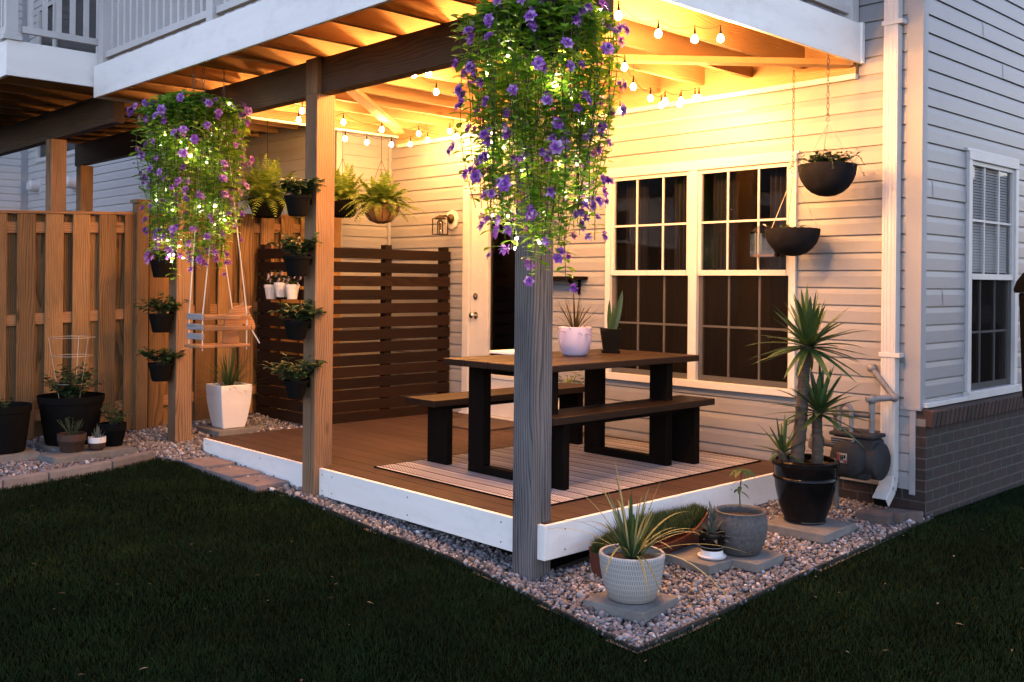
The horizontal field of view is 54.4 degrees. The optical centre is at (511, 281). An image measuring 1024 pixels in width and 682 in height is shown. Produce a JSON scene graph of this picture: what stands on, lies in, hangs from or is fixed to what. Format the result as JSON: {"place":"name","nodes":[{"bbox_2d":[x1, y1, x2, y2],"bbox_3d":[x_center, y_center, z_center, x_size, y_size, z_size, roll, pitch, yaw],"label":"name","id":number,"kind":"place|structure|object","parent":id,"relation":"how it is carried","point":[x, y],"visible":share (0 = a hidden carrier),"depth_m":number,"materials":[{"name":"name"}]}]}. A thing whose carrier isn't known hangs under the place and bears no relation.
{"place":"outdoors","nodes":[
{"label":"outdoors","id":0,"kind":"place"},
{"bbox_2d":[0,457,1023,681],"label":"ground","id":1,"kind":"structure","parent":0,"point":[646,670],"depth_m":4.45,"materials":[{"name":"green plant"}]},
{"bbox_2d":[0,471,47,488],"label":"kerb stone","id":2,"kind":"object","parent":1,"relation":"on","point":[27,478],"visible":0.6,"depth_m":6.50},
{"bbox_2d":[43,460,111,481],"bbox_3d":[-2.980,1.307,6.847,0.085,0.090,0.465,1,0,34],"label":"kerb stone","id":3,"kind":"object","parent":1,"relation":"on","point":[57,473],"visible":0.54,"depth_m":6.81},
{"bbox_2d":[105,451,154,469],"bbox_3d":[-2.767,1.302,7.233,0.085,0.092,0.406,1,0,24],"label":"kerb stone","id":4,"kind":"object","parent":1,"relation":"on","point":[122,461],"visible":0.64,"depth_m":7.20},
{"bbox_2d":[0,0,391,401],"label":"townhouse","id":5,"kind":"structure","parent":1,"relation":"on","point":[116,185],"depth_m":13.09,"materials":[{"name":"plastic"}]},
{"bbox_2d":[36,0,97,162],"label":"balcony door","id":6,"kind":"structure","parent":5,"relation":"in","point":[79,3],"depth_m":15.14,"materials":[{"name":"white glass"}]},
{"bbox_2d":[0,0,297,210],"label":"balcony","id":7,"kind":"structure","parent":5,"relation":"attached to","point":[51,102],"depth_m":8.75,"materials":[{"name":"white wood"}]},
{"bbox_2d":[0,398,931,653],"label":"gravel","id":8,"kind":"structure","parent":1,"relation":"on","point":[731,581],"depth_m":5.38,"materials":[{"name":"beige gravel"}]},
{"bbox_2d":[0,447,39,462],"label":"concrete slab","id":9,"kind":"object","parent":8,"relation":"on","point":[28,454],"depth_m":7.09,"materials":[{"name":"grey concrete"}]},
{"bbox_2d":[0,397,31,454],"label":"plant tub","id":10,"kind":"object","parent":9,"relation":"on","point":[14,420],"visible":1,"depth_m":7.08,"materials":[{"name":"black plastic"}]},
{"bbox_2d":[31,441,87,451],"bbox_3d":[-3.352,1.245,7.573,0.420,0.050,0.420,1,0,44],"label":"concrete slab","id":11,"kind":"object","parent":8,"relation":"on","point":[42,445],"depth_m":7.43,"materials":[{"name":"grey concrete"}]},
{"bbox_2d":[36,336,104,445],"bbox_3d":[-3.349,0.818,7.574,0.479,0.802,0.482,1,0,-44],"label":"plant tub","id":12,"kind":"object","parent":11,"relation":"on","point":[73,401],"visible":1,"depth_m":7.45,"materials":[{"name":"black plastic"}]},
{"bbox_2d":[39,444,136,464],"bbox_3d":[-3.125,1.263,7.334,0.300,0.050,0.620,1,0,40],"label":"concrete slab","id":13,"kind":"object","parent":8,"relation":"on","point":[58,457],"depth_m":7.21,"materials":[{"name":"grey concrete"}]},
{"bbox_2d":[57,417,86,452],"bbox_3d":[-3.205,1.108,7.271,0.204,0.256,0.218,1,0,-44],"label":"plant tub","id":14,"kind":"object","parent":13,"relation":"on","point":[72,441],"visible":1,"depth_m":7.22,"materials":[{"name":"brown ceramic"}]},
{"bbox_2d":[88,425,108,450],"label":"potted plant","id":15,"kind":"object","parent":13,"relation":"on","point":[96,441],"visible":1,"depth_m":7.32,"materials":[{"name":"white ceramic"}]},
{"bbox_2d":[99,401,131,446],"bbox_3d":[-3.004,1.070,7.551,0.218,0.337,0.273,1,0,-44],"label":"plant tub","id":16,"kind":"object","parent":13,"relation":"on","point":[116,429],"visible":0.98,"depth_m":7.50,"materials":[{"name":"black plastic"}]},
{"bbox_2d":[0,199,340,439],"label":"fence","id":17,"kind":"object","parent":8,"relation":"on","point":[84,276],"visible":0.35,"depth_m":8.21,"materials":[{"name":"brown wood"}]},
{"bbox_2d":[182,456,234,472],"bbox_3d":[-2.208,1.335,7.254,0.250,0.062,0.330,1,0,-44],"label":"stepping paver","id":18,"kind":"object","parent":8,"relation":"on","point":[210,463],"visible":0.7,"depth_m":7.20,"materials":[{"name":"grey concrete"}]},
{"bbox_2d":[197,424,259,435],"bbox_3d":[-2.383,1.239,8.383,0.380,0.045,0.380,1,0,-44],"label":"concrete slab","id":19,"kind":"object","parent":8,"relation":"on","point":[211,430],"depth_m":8.27,"materials":[{"name":"grey concrete"}]},
{"bbox_2d":[192,347,268,428],"bbox_3d":[-2.363,0.841,8.386,0.696,0.749,0.774,1,0,17],"label":"square planter","id":20,"kind":"object","parent":19,"relation":"on","point":[228,401],"visible":0.99,"depth_m":8.31,"materials":[{"name":"white ceramic"}]},
{"bbox_2d":[207,465,261,482],"bbox_3d":[-1.951,1.354,7.001,0.250,0.062,0.330,1,0,-44],"label":"stepping paver","id":21,"kind":"object","parent":8,"relation":"on","point":[228,474],"visible":0.7,"depth_m":6.95,"materials":[{"name":"beige concrete"}]},
{"bbox_2d":[232,474,288,492],"bbox_3d":[-1.708,1.373,6.763,0.250,0.062,0.330,1,0,-44],"label":"stepping paver","id":22,"kind":"object","parent":8,"relation":"on","point":[264,482],"visible":0.73,"depth_m":6.70,"materials":[{"name":"beige concrete"}]},
{"bbox_2d":[256,244,450,423],"bbox_3d":[-1.456,0.501,9.252,1.467,1.670,0.988,1,0,-44],"label":"slat screen","id":23,"kind":"object","parent":8,"relation":"on","point":[385,402],"visible":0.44,"depth_m":8.91,"materials":[{"name":"brown wood"}]},
{"bbox_2d":[260,270,301,298],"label":"flower pots","id":24,"kind":"object","parent":23,"relation":"hanging from","point":[280,288],"visible":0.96,"depth_m":8.63,"materials":[{"name":"white ceramic"}]},
{"bbox_2d":[94,0,864,581],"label":"pergola","id":25,"kind":"structure","parent":8,"relation":"on","point":[352,62],"depth_m":6.48,"materials":[{"name":"brown wood"}]},
{"bbox_2d":[129,293,188,332],"bbox_3d":[-2.776,0.243,7.897,0.389,0.312,0.342,1,0,29],"label":"post planter","id":26,"kind":"object","parent":25,"relation":"attached to","point":[161,322],"visible":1,"depth_m":7.85,"materials":[{"name":"black plastic"}]},
{"bbox_2d":[144,249,175,277],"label":"post planter","id":27,"kind":"object","parent":25,"relation":"attached to","point":[160,269],"visible":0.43,"depth_m":7.85,"materials":[{"name":"black plastic"}]},
{"bbox_2d":[137,346,185,381],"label":"post planter","id":28,"kind":"object","parent":25,"relation":"attached to","point":[160,371],"visible":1,"depth_m":7.85,"materials":[{"name":"black plastic"}]},
{"bbox_2d":[126,67,253,282],"bbox_3d":[-2.166,-0.732,6.826,0.854,1.477,0.829,1,0,-44],"label":"flower basket","id":29,"kind":"object","parent":25,"relation":"hanging from","point":[194,119],"visible":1,"depth_m":6.66,"materials":[{"name":"green plant"}]},
{"bbox_2d":[184,67,259,350],"bbox_3d":[-1.997,-0.500,6.962,0.478,1.938,0.271,1,0,-44],"label":"baby swing","id":30,"kind":"object","parent":25,"relation":"hanging from","point":[236,319],"visible":0.89,"depth_m":6.90,"materials":[{"name":"brown wood"}]},
{"bbox_2d":[215,124,304,227],"bbox_3d":[-2.128,-0.958,8.819,1.029,1.006,1.006,1,0,-44],"label":"hanging fern","id":31,"kind":"object","parent":25,"relation":"hanging from","point":[267,200],"visible":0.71,"depth_m":8.74,"materials":[{"name":"green plant"}]},
{"bbox_2d":[259,352,327,397],"bbox_3d":[-1.397,0.599,6.401,0.402,0.296,0.397,1,0,23],"label":"post planter","id":32,"kind":"object","parent":25,"relation":"attached to","point":[295,387],"visible":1,"depth_m":6.39,"materials":[{"name":"black plastic"}]},
{"bbox_2d":[267,232,321,276],"bbox_3d":[-1.397,-0.180,6.447,0.378,0.287,0.383,1,0,12],"label":"post planter","id":33,"kind":"object","parent":25,"relation":"attached to","point":[296,264],"visible":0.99,"depth_m":6.38,"materials":[{"name":"black plastic"}]},
{"bbox_2d":[267,299,325,339],"bbox_3d":[-1.385,0.239,6.452,0.343,0.262,0.369,1,0,15],"label":"post planter","id":34,"kind":"object","parent":25,"relation":"attached to","point":[297,329],"visible":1,"depth_m":6.39,"materials":[{"name":"black plastic"}]},
{"bbox_2d":[271,176,326,216],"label":"post planter","id":35,"kind":"object","parent":25,"relation":"attached to","point":[298,201],"visible":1,"depth_m":6.39,"materials":[{"name":"black plastic"}]},
{"bbox_2d":[303,157,368,217],"bbox_3d":[-1.599,-1.029,9.286,0.783,0.853,0.787,1,0,-44],"label":"hanging fern","id":36,"kind":"object","parent":25,"relation":"hanging from","point":[344,187],"visible":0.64,"depth_m":9.20,"materials":[{"name":"green plant"}]},
{"bbox_2d":[297,102,457,136],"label":"string lights","id":37,"kind":"object","parent":25,"relation":"hanging from","point":[449,130],"visible":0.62,"depth_m":8.76,"materials":[{"name":"white glass"}]},
{"bbox_2d":[341,129,427,223],"bbox_3d":[-1.161,-0.976,8.742,0.721,0.951,0.754,1,0,-44],"label":"hanging fern","id":38,"kind":"object","parent":25,"relation":"hanging from","point":[380,205],"visible":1,"depth_m":8.64,"materials":[{"name":"green plant"}]},
{"bbox_2d":[343,102,620,146],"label":"string lights","id":39,"kind":"object","parent":25,"relation":"hanging from","point":[410,142],"visible":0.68,"depth_m":8.97,"materials":[{"name":"white glass"}]},
{"bbox_2d":[446,0,629,292],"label":"flower basket","id":40,"kind":"object","parent":25,"relation":"hanging from","point":[536,36],"visible":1,"depth_m":4.37,"materials":[{"name":"green plant"}]},
{"bbox_2d":[412,0,723,94],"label":"string lights","id":41,"kind":"object","parent":25,"relation":"hanging from","point":[694,39],"visible":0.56,"depth_m":5.41,"materials":[{"name":"white glass"}]},
{"bbox_2d":[622,54,701,107],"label":"string lights","id":42,"kind":"object","parent":25,"relation":"hanging from","point":[698,97],"visible":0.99,"depth_m":6.80,"materials":[{"name":"white glass"}]},
{"bbox_2d":[764,70,820,255],"bbox_3d":[1.843,-0.781,6.540,0.356,1.223,0.356,1,0,-44],"label":"hanging planter","id":43,"kind":"object","parent":25,"relation":"hanging from","point":[786,239],"visible":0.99,"depth_m":6.43,"materials":[{"name":"plastic"}]},
{"bbox_2d":[787,54,864,196],"bbox_3d":[1.974,-0.982,6.209,0.480,0.900,0.457,1,0,-44],"label":"hanging planter","id":44,"kind":"object","parent":25,"relation":"hanging from","point":[829,174],"visible":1,"depth_m":6.11,"materials":[{"name":"plastic"}]},
{"bbox_2d":[203,412,777,570],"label":"patio deck","id":45,"kind":"structure","parent":8,"relation":"on","point":[351,475],"depth_m":6.12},
{"bbox_2d":[453,417,513,430],"bbox_3d":[-0.329,1.210,8.486,0.440,0.015,0.700,1,0,-44],"label":"doormat","id":46,"kind":"object","parent":45,"relation":"on","point":[461,422],"visible":0.52,"depth_m":8.40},
{"bbox_2d":[374,436,760,505],"bbox_3d":[0.407,1.219,6.681,2.140,0.008,1.548,1,0,-44],"label":"outdoor rug","id":47,"kind":"object","parent":45,"relation":"on","point":[586,469],"visible":0.54,"depth_m":6.42,"materials":[{"name":"beige fabric"}]},
{"bbox_2d":[405,382,584,464],"bbox_3d":[-0.043,0.994,7.121,1.570,0.433,0.310,1,0,-44],"label":"bench","id":48,"kind":"object","parent":47,"relation":"on","point":[441,407],"visible":0.82,"depth_m":6.68,"materials":[{"name":"brown wood"}]},
{"bbox_2d":[443,349,698,487],"bbox_3d":[0.416,0.851,6.527,1.565,0.728,0.832,1,0,-44],"label":"dining table","id":49,"kind":"object","parent":47,"relation":"on","point":[594,364],"visible":0.81,"depth_m":6.42,"materials":[{"name":"brown wood"}]},
{"bbox_2d":[489,349,513,354],"bbox_3d":[0.012,0.473,6.749,0.270,0.019,0.200,1,0,-44],"label":"tray","id":50,"kind":"object","parent":49,"relation":"on","point":[508,352],"visible":0.51,"depth_m":6.66,"materials":[{"name":"white ceramic"}]},
{"bbox_2d":[553,293,609,355],"bbox_3d":[0.393,0.268,6.580,0.559,0.435,0.481,1,0,-44],"label":"potted plant","id":51,"kind":"object","parent":49,"relation":"on","point":[575,339],"visible":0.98,"depth_m":6.52,"materials":[{"name":"green plant"}]},
{"bbox_2d":[600,290,622,352],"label":"potted plant","id":52,"kind":"object","parent":49,"relation":"on","point":[613,332],"visible":1,"depth_m":6.87,"materials":[{"name":"green plant"}]},
{"bbox_2d":[552,395,714,489],"bbox_3d":[0.709,1.001,6.329,1.570,0.433,0.285,1,0,-44],"label":"bench","id":53,"kind":"object","parent":47,"relation":"on","point":[684,410],"visible":0.73,"depth_m":6.32,"materials":[{"name":"brown wood"}]},
{"bbox_2d":[179,461,919,651],"bbox_3d":[-0.247,1.457,5.575,2.285,0.256,5.093,1,0,-76],"label":"lawn edging","id":54,"kind":"object","parent":8,"relation":"on","point":[668,634],"visible":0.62,"depth_m":4.94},
{"bbox_2d":[584,590,677,622],"bbox_3d":[0.562,1.509,4.686,0.320,0.048,0.320,1,0,38],"label":"concrete slab","id":55,"kind":"object","parent":8,"relation":"on","point":[638,613],"depth_m":4.58,"materials":[{"name":"grey concrete"}]},
{"bbox_2d":[544,463,748,604],"bbox_3d":[0.649,1.148,4.600,0.886,0.673,0.899,1,0,-44],"label":"potted plant","id":56,"kind":"object","parent":55,"relation":"on","point":[632,565],"visible":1,"depth_m":4.61,"materials":[{"name":"green plant"}]},
{"bbox_2d":[588,502,708,578],"bbox_3d":[0.753,1.376,5.371,0.958,0.275,0.272,1,0,-44],"label":"boat planter","id":57,"kind":"object","parent":8,"relation":"on","point":[691,517],"visible":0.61,"depth_m":5.38,"materials":[{"name":"red paint"}]},
{"bbox_2d":[665,545,732,574],"bbox_3d":[0.988,1.472,5.291,0.261,0.048,0.348,1,0,-44],"label":"concrete slab","id":58,"kind":"object","parent":8,"relation":"on","point":[690,555],"depth_m":5.20,"materials":[{"name":"grey concrete"}]},
{"bbox_2d":[694,501,729,560],"bbox_3d":[1.056,1.300,5.246,0.200,0.296,0.196,1,0,-44],"label":"potted plant","id":59,"kind":"object","parent":58,"relation":"on","point":[712,534],"visible":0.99,"depth_m":5.20,"materials":[{"name":"green plant"}]},
{"bbox_2d":[724,549,784,572],"bbox_3d":[1.250,1.473,5.326,0.300,0.046,0.300,1,0,42],"label":"concrete slab","id":60,"kind":"object","parent":8,"relation":"on","point":[764,559],"depth_m":5.21,"materials":[{"name":"grey concrete"}]},
{"bbox_2d":[714,468,767,556],"bbox_3d":[1.225,1.226,5.348,0.288,0.445,0.288,1,0,-44],"label":"potted plant","id":61,"kind":"object","parent":60,"relation":"on","point":[744,527],"visible":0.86,"depth_m":5.24,"materials":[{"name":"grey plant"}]},
{"bbox_2d":[767,515,855,543],"bbox_3d":[1.742,1.440,5.855,0.400,0.050,0.400,1,0,43],"label":"concrete slab","id":62,"kind":"object","parent":8,"relation":"on","point":[828,530],"depth_m":5.74,"materials":[{"name":"grey concrete"}]},
{"bbox_2d":[747,286,874,525],"bbox_3d":[1.752,0.709,5.877,0.684,1.410,0.718,1,0,-44],"label":"potted yucca","id":63,"kind":"object","parent":62,"relation":"on","point":[805,485],"visible":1,"depth_m":5.83,"materials":[{"name":"green plant"}]},
{"bbox_2d":[855,509,892,524],"bbox_3d":[2.196,1.427,6.045,0.200,0.060,0.095,1,0,41],"label":"paving brick","id":64,"kind":"object","parent":8,"relation":"on","point":[878,517],"visible":0.99,"depth_m":6.01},
{"bbox_2d":[870,507,907,523],"bbox_3d":[2.299,1.425,6.088,0.200,0.060,0.095,1,0,44],"label":"paving brick","id":65,"kind":"object","parent":8,"relation":"on","point":[900,517],"visible":0.69,"depth_m":6.03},
{"bbox_2d":[889,508,922,523],"bbox_3d":[2.406,1.430,6.100,0.200,0.060,0.095,1,0,26],"label":"paving brick","id":66,"kind":"object","parent":8,"relation":"on","point":[915,515],"visible":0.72,"depth_m":6.04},
{"bbox_2d":[390,0,1023,519],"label":"house","id":67,"kind":"structure","parent":1,"relation":"on","point":[912,262],"depth_m":6.94,"materials":[{"name":"grey plastic"}]},
{"bbox_2d":[432,210,458,234],"bbox_3d":[-0.637,-0.561,9.331,0.210,0.240,0.190,1,0,-44],"label":"wall lantern","id":68,"kind":"object","parent":67,"relation":"attached to","point":[451,219],"depth_m":9.35,"materials":[{"name":"brown metal"}]},
{"bbox_2d":[469,194,515,417],"bbox_3d":[-0.109,0.201,8.921,0.118,2.005,0.824,1,0,-44],"label":"door","id":69,"kind":"structure","parent":67,"relation":"in","point":[481,268],"depth_m":9.11,"materials":[{"name":"white paint"}]},
{"bbox_2d":[553,276,587,294],"bbox_3d":[0.394,0.028,8.280,0.156,0.150,0.500,1,0,-44],"label":"wall shelf","id":70,"kind":"object","parent":67,"relation":"attached to","point":[569,278],"depth_m":8.15,"materials":[{"name":"brown wood"}]},
{"bbox_2d":[604,150,800,397],"bbox_3d":[1.406,-0.061,7.448,0.235,1.677,1.738,1,0,-44],"label":"window","id":71,"kind":"structure","parent":67,"relation":"in","point":[713,315],"depth_m":7.35,"materials":[{"name":"white glass"}]},
{"bbox_2d":[750,224,778,257],"bbox_3d":[1.749,-0.285,6.896,0.077,0.230,0.200,1,0,-44],"label":"wall lantern","id":72,"kind":"object","parent":67,"relation":"attached to","point":[753,254],"visible":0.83,"depth_m":6.95,"materials":[{"name":"glass"}]},
{"bbox_2d":[808,363,898,510],"bbox_3d":[2.146,0.991,6.276,0.380,0.954,0.506,1,0,-44],"label":"gas meter","id":73,"kind":"object","parent":67,"relation":"attached to","point":[871,459],"visible":0.78,"depth_m":6.13,"materials":[{"name":"grey paint"}]},
{"bbox_2d":[831,436,854,445],"bbox_3d":[2.047,0.992,6.169,0.029,0.060,0.150,1,0,-44],"label":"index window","id":74,"kind":"structure","parent":73,"relation":"in","point":[852,439],"depth_m":6.17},
{"bbox_2d":[962,147,1019,400],"bbox_3d":[3.323,-0.052,6.923,0.906,1.676,0.090,1,0,-44],"label":"window","id":75,"kind":"structure","parent":67,"relation":"in","point":[991,308],"depth_m":6.95,"materials":[{"name":"white glass"}]},
{"bbox_2d":[1013,273,1023,398],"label":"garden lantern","id":76,"kind":"object","parent":1,"relation":"on","point":[1019,287],"visible":1,"depth_m":5.98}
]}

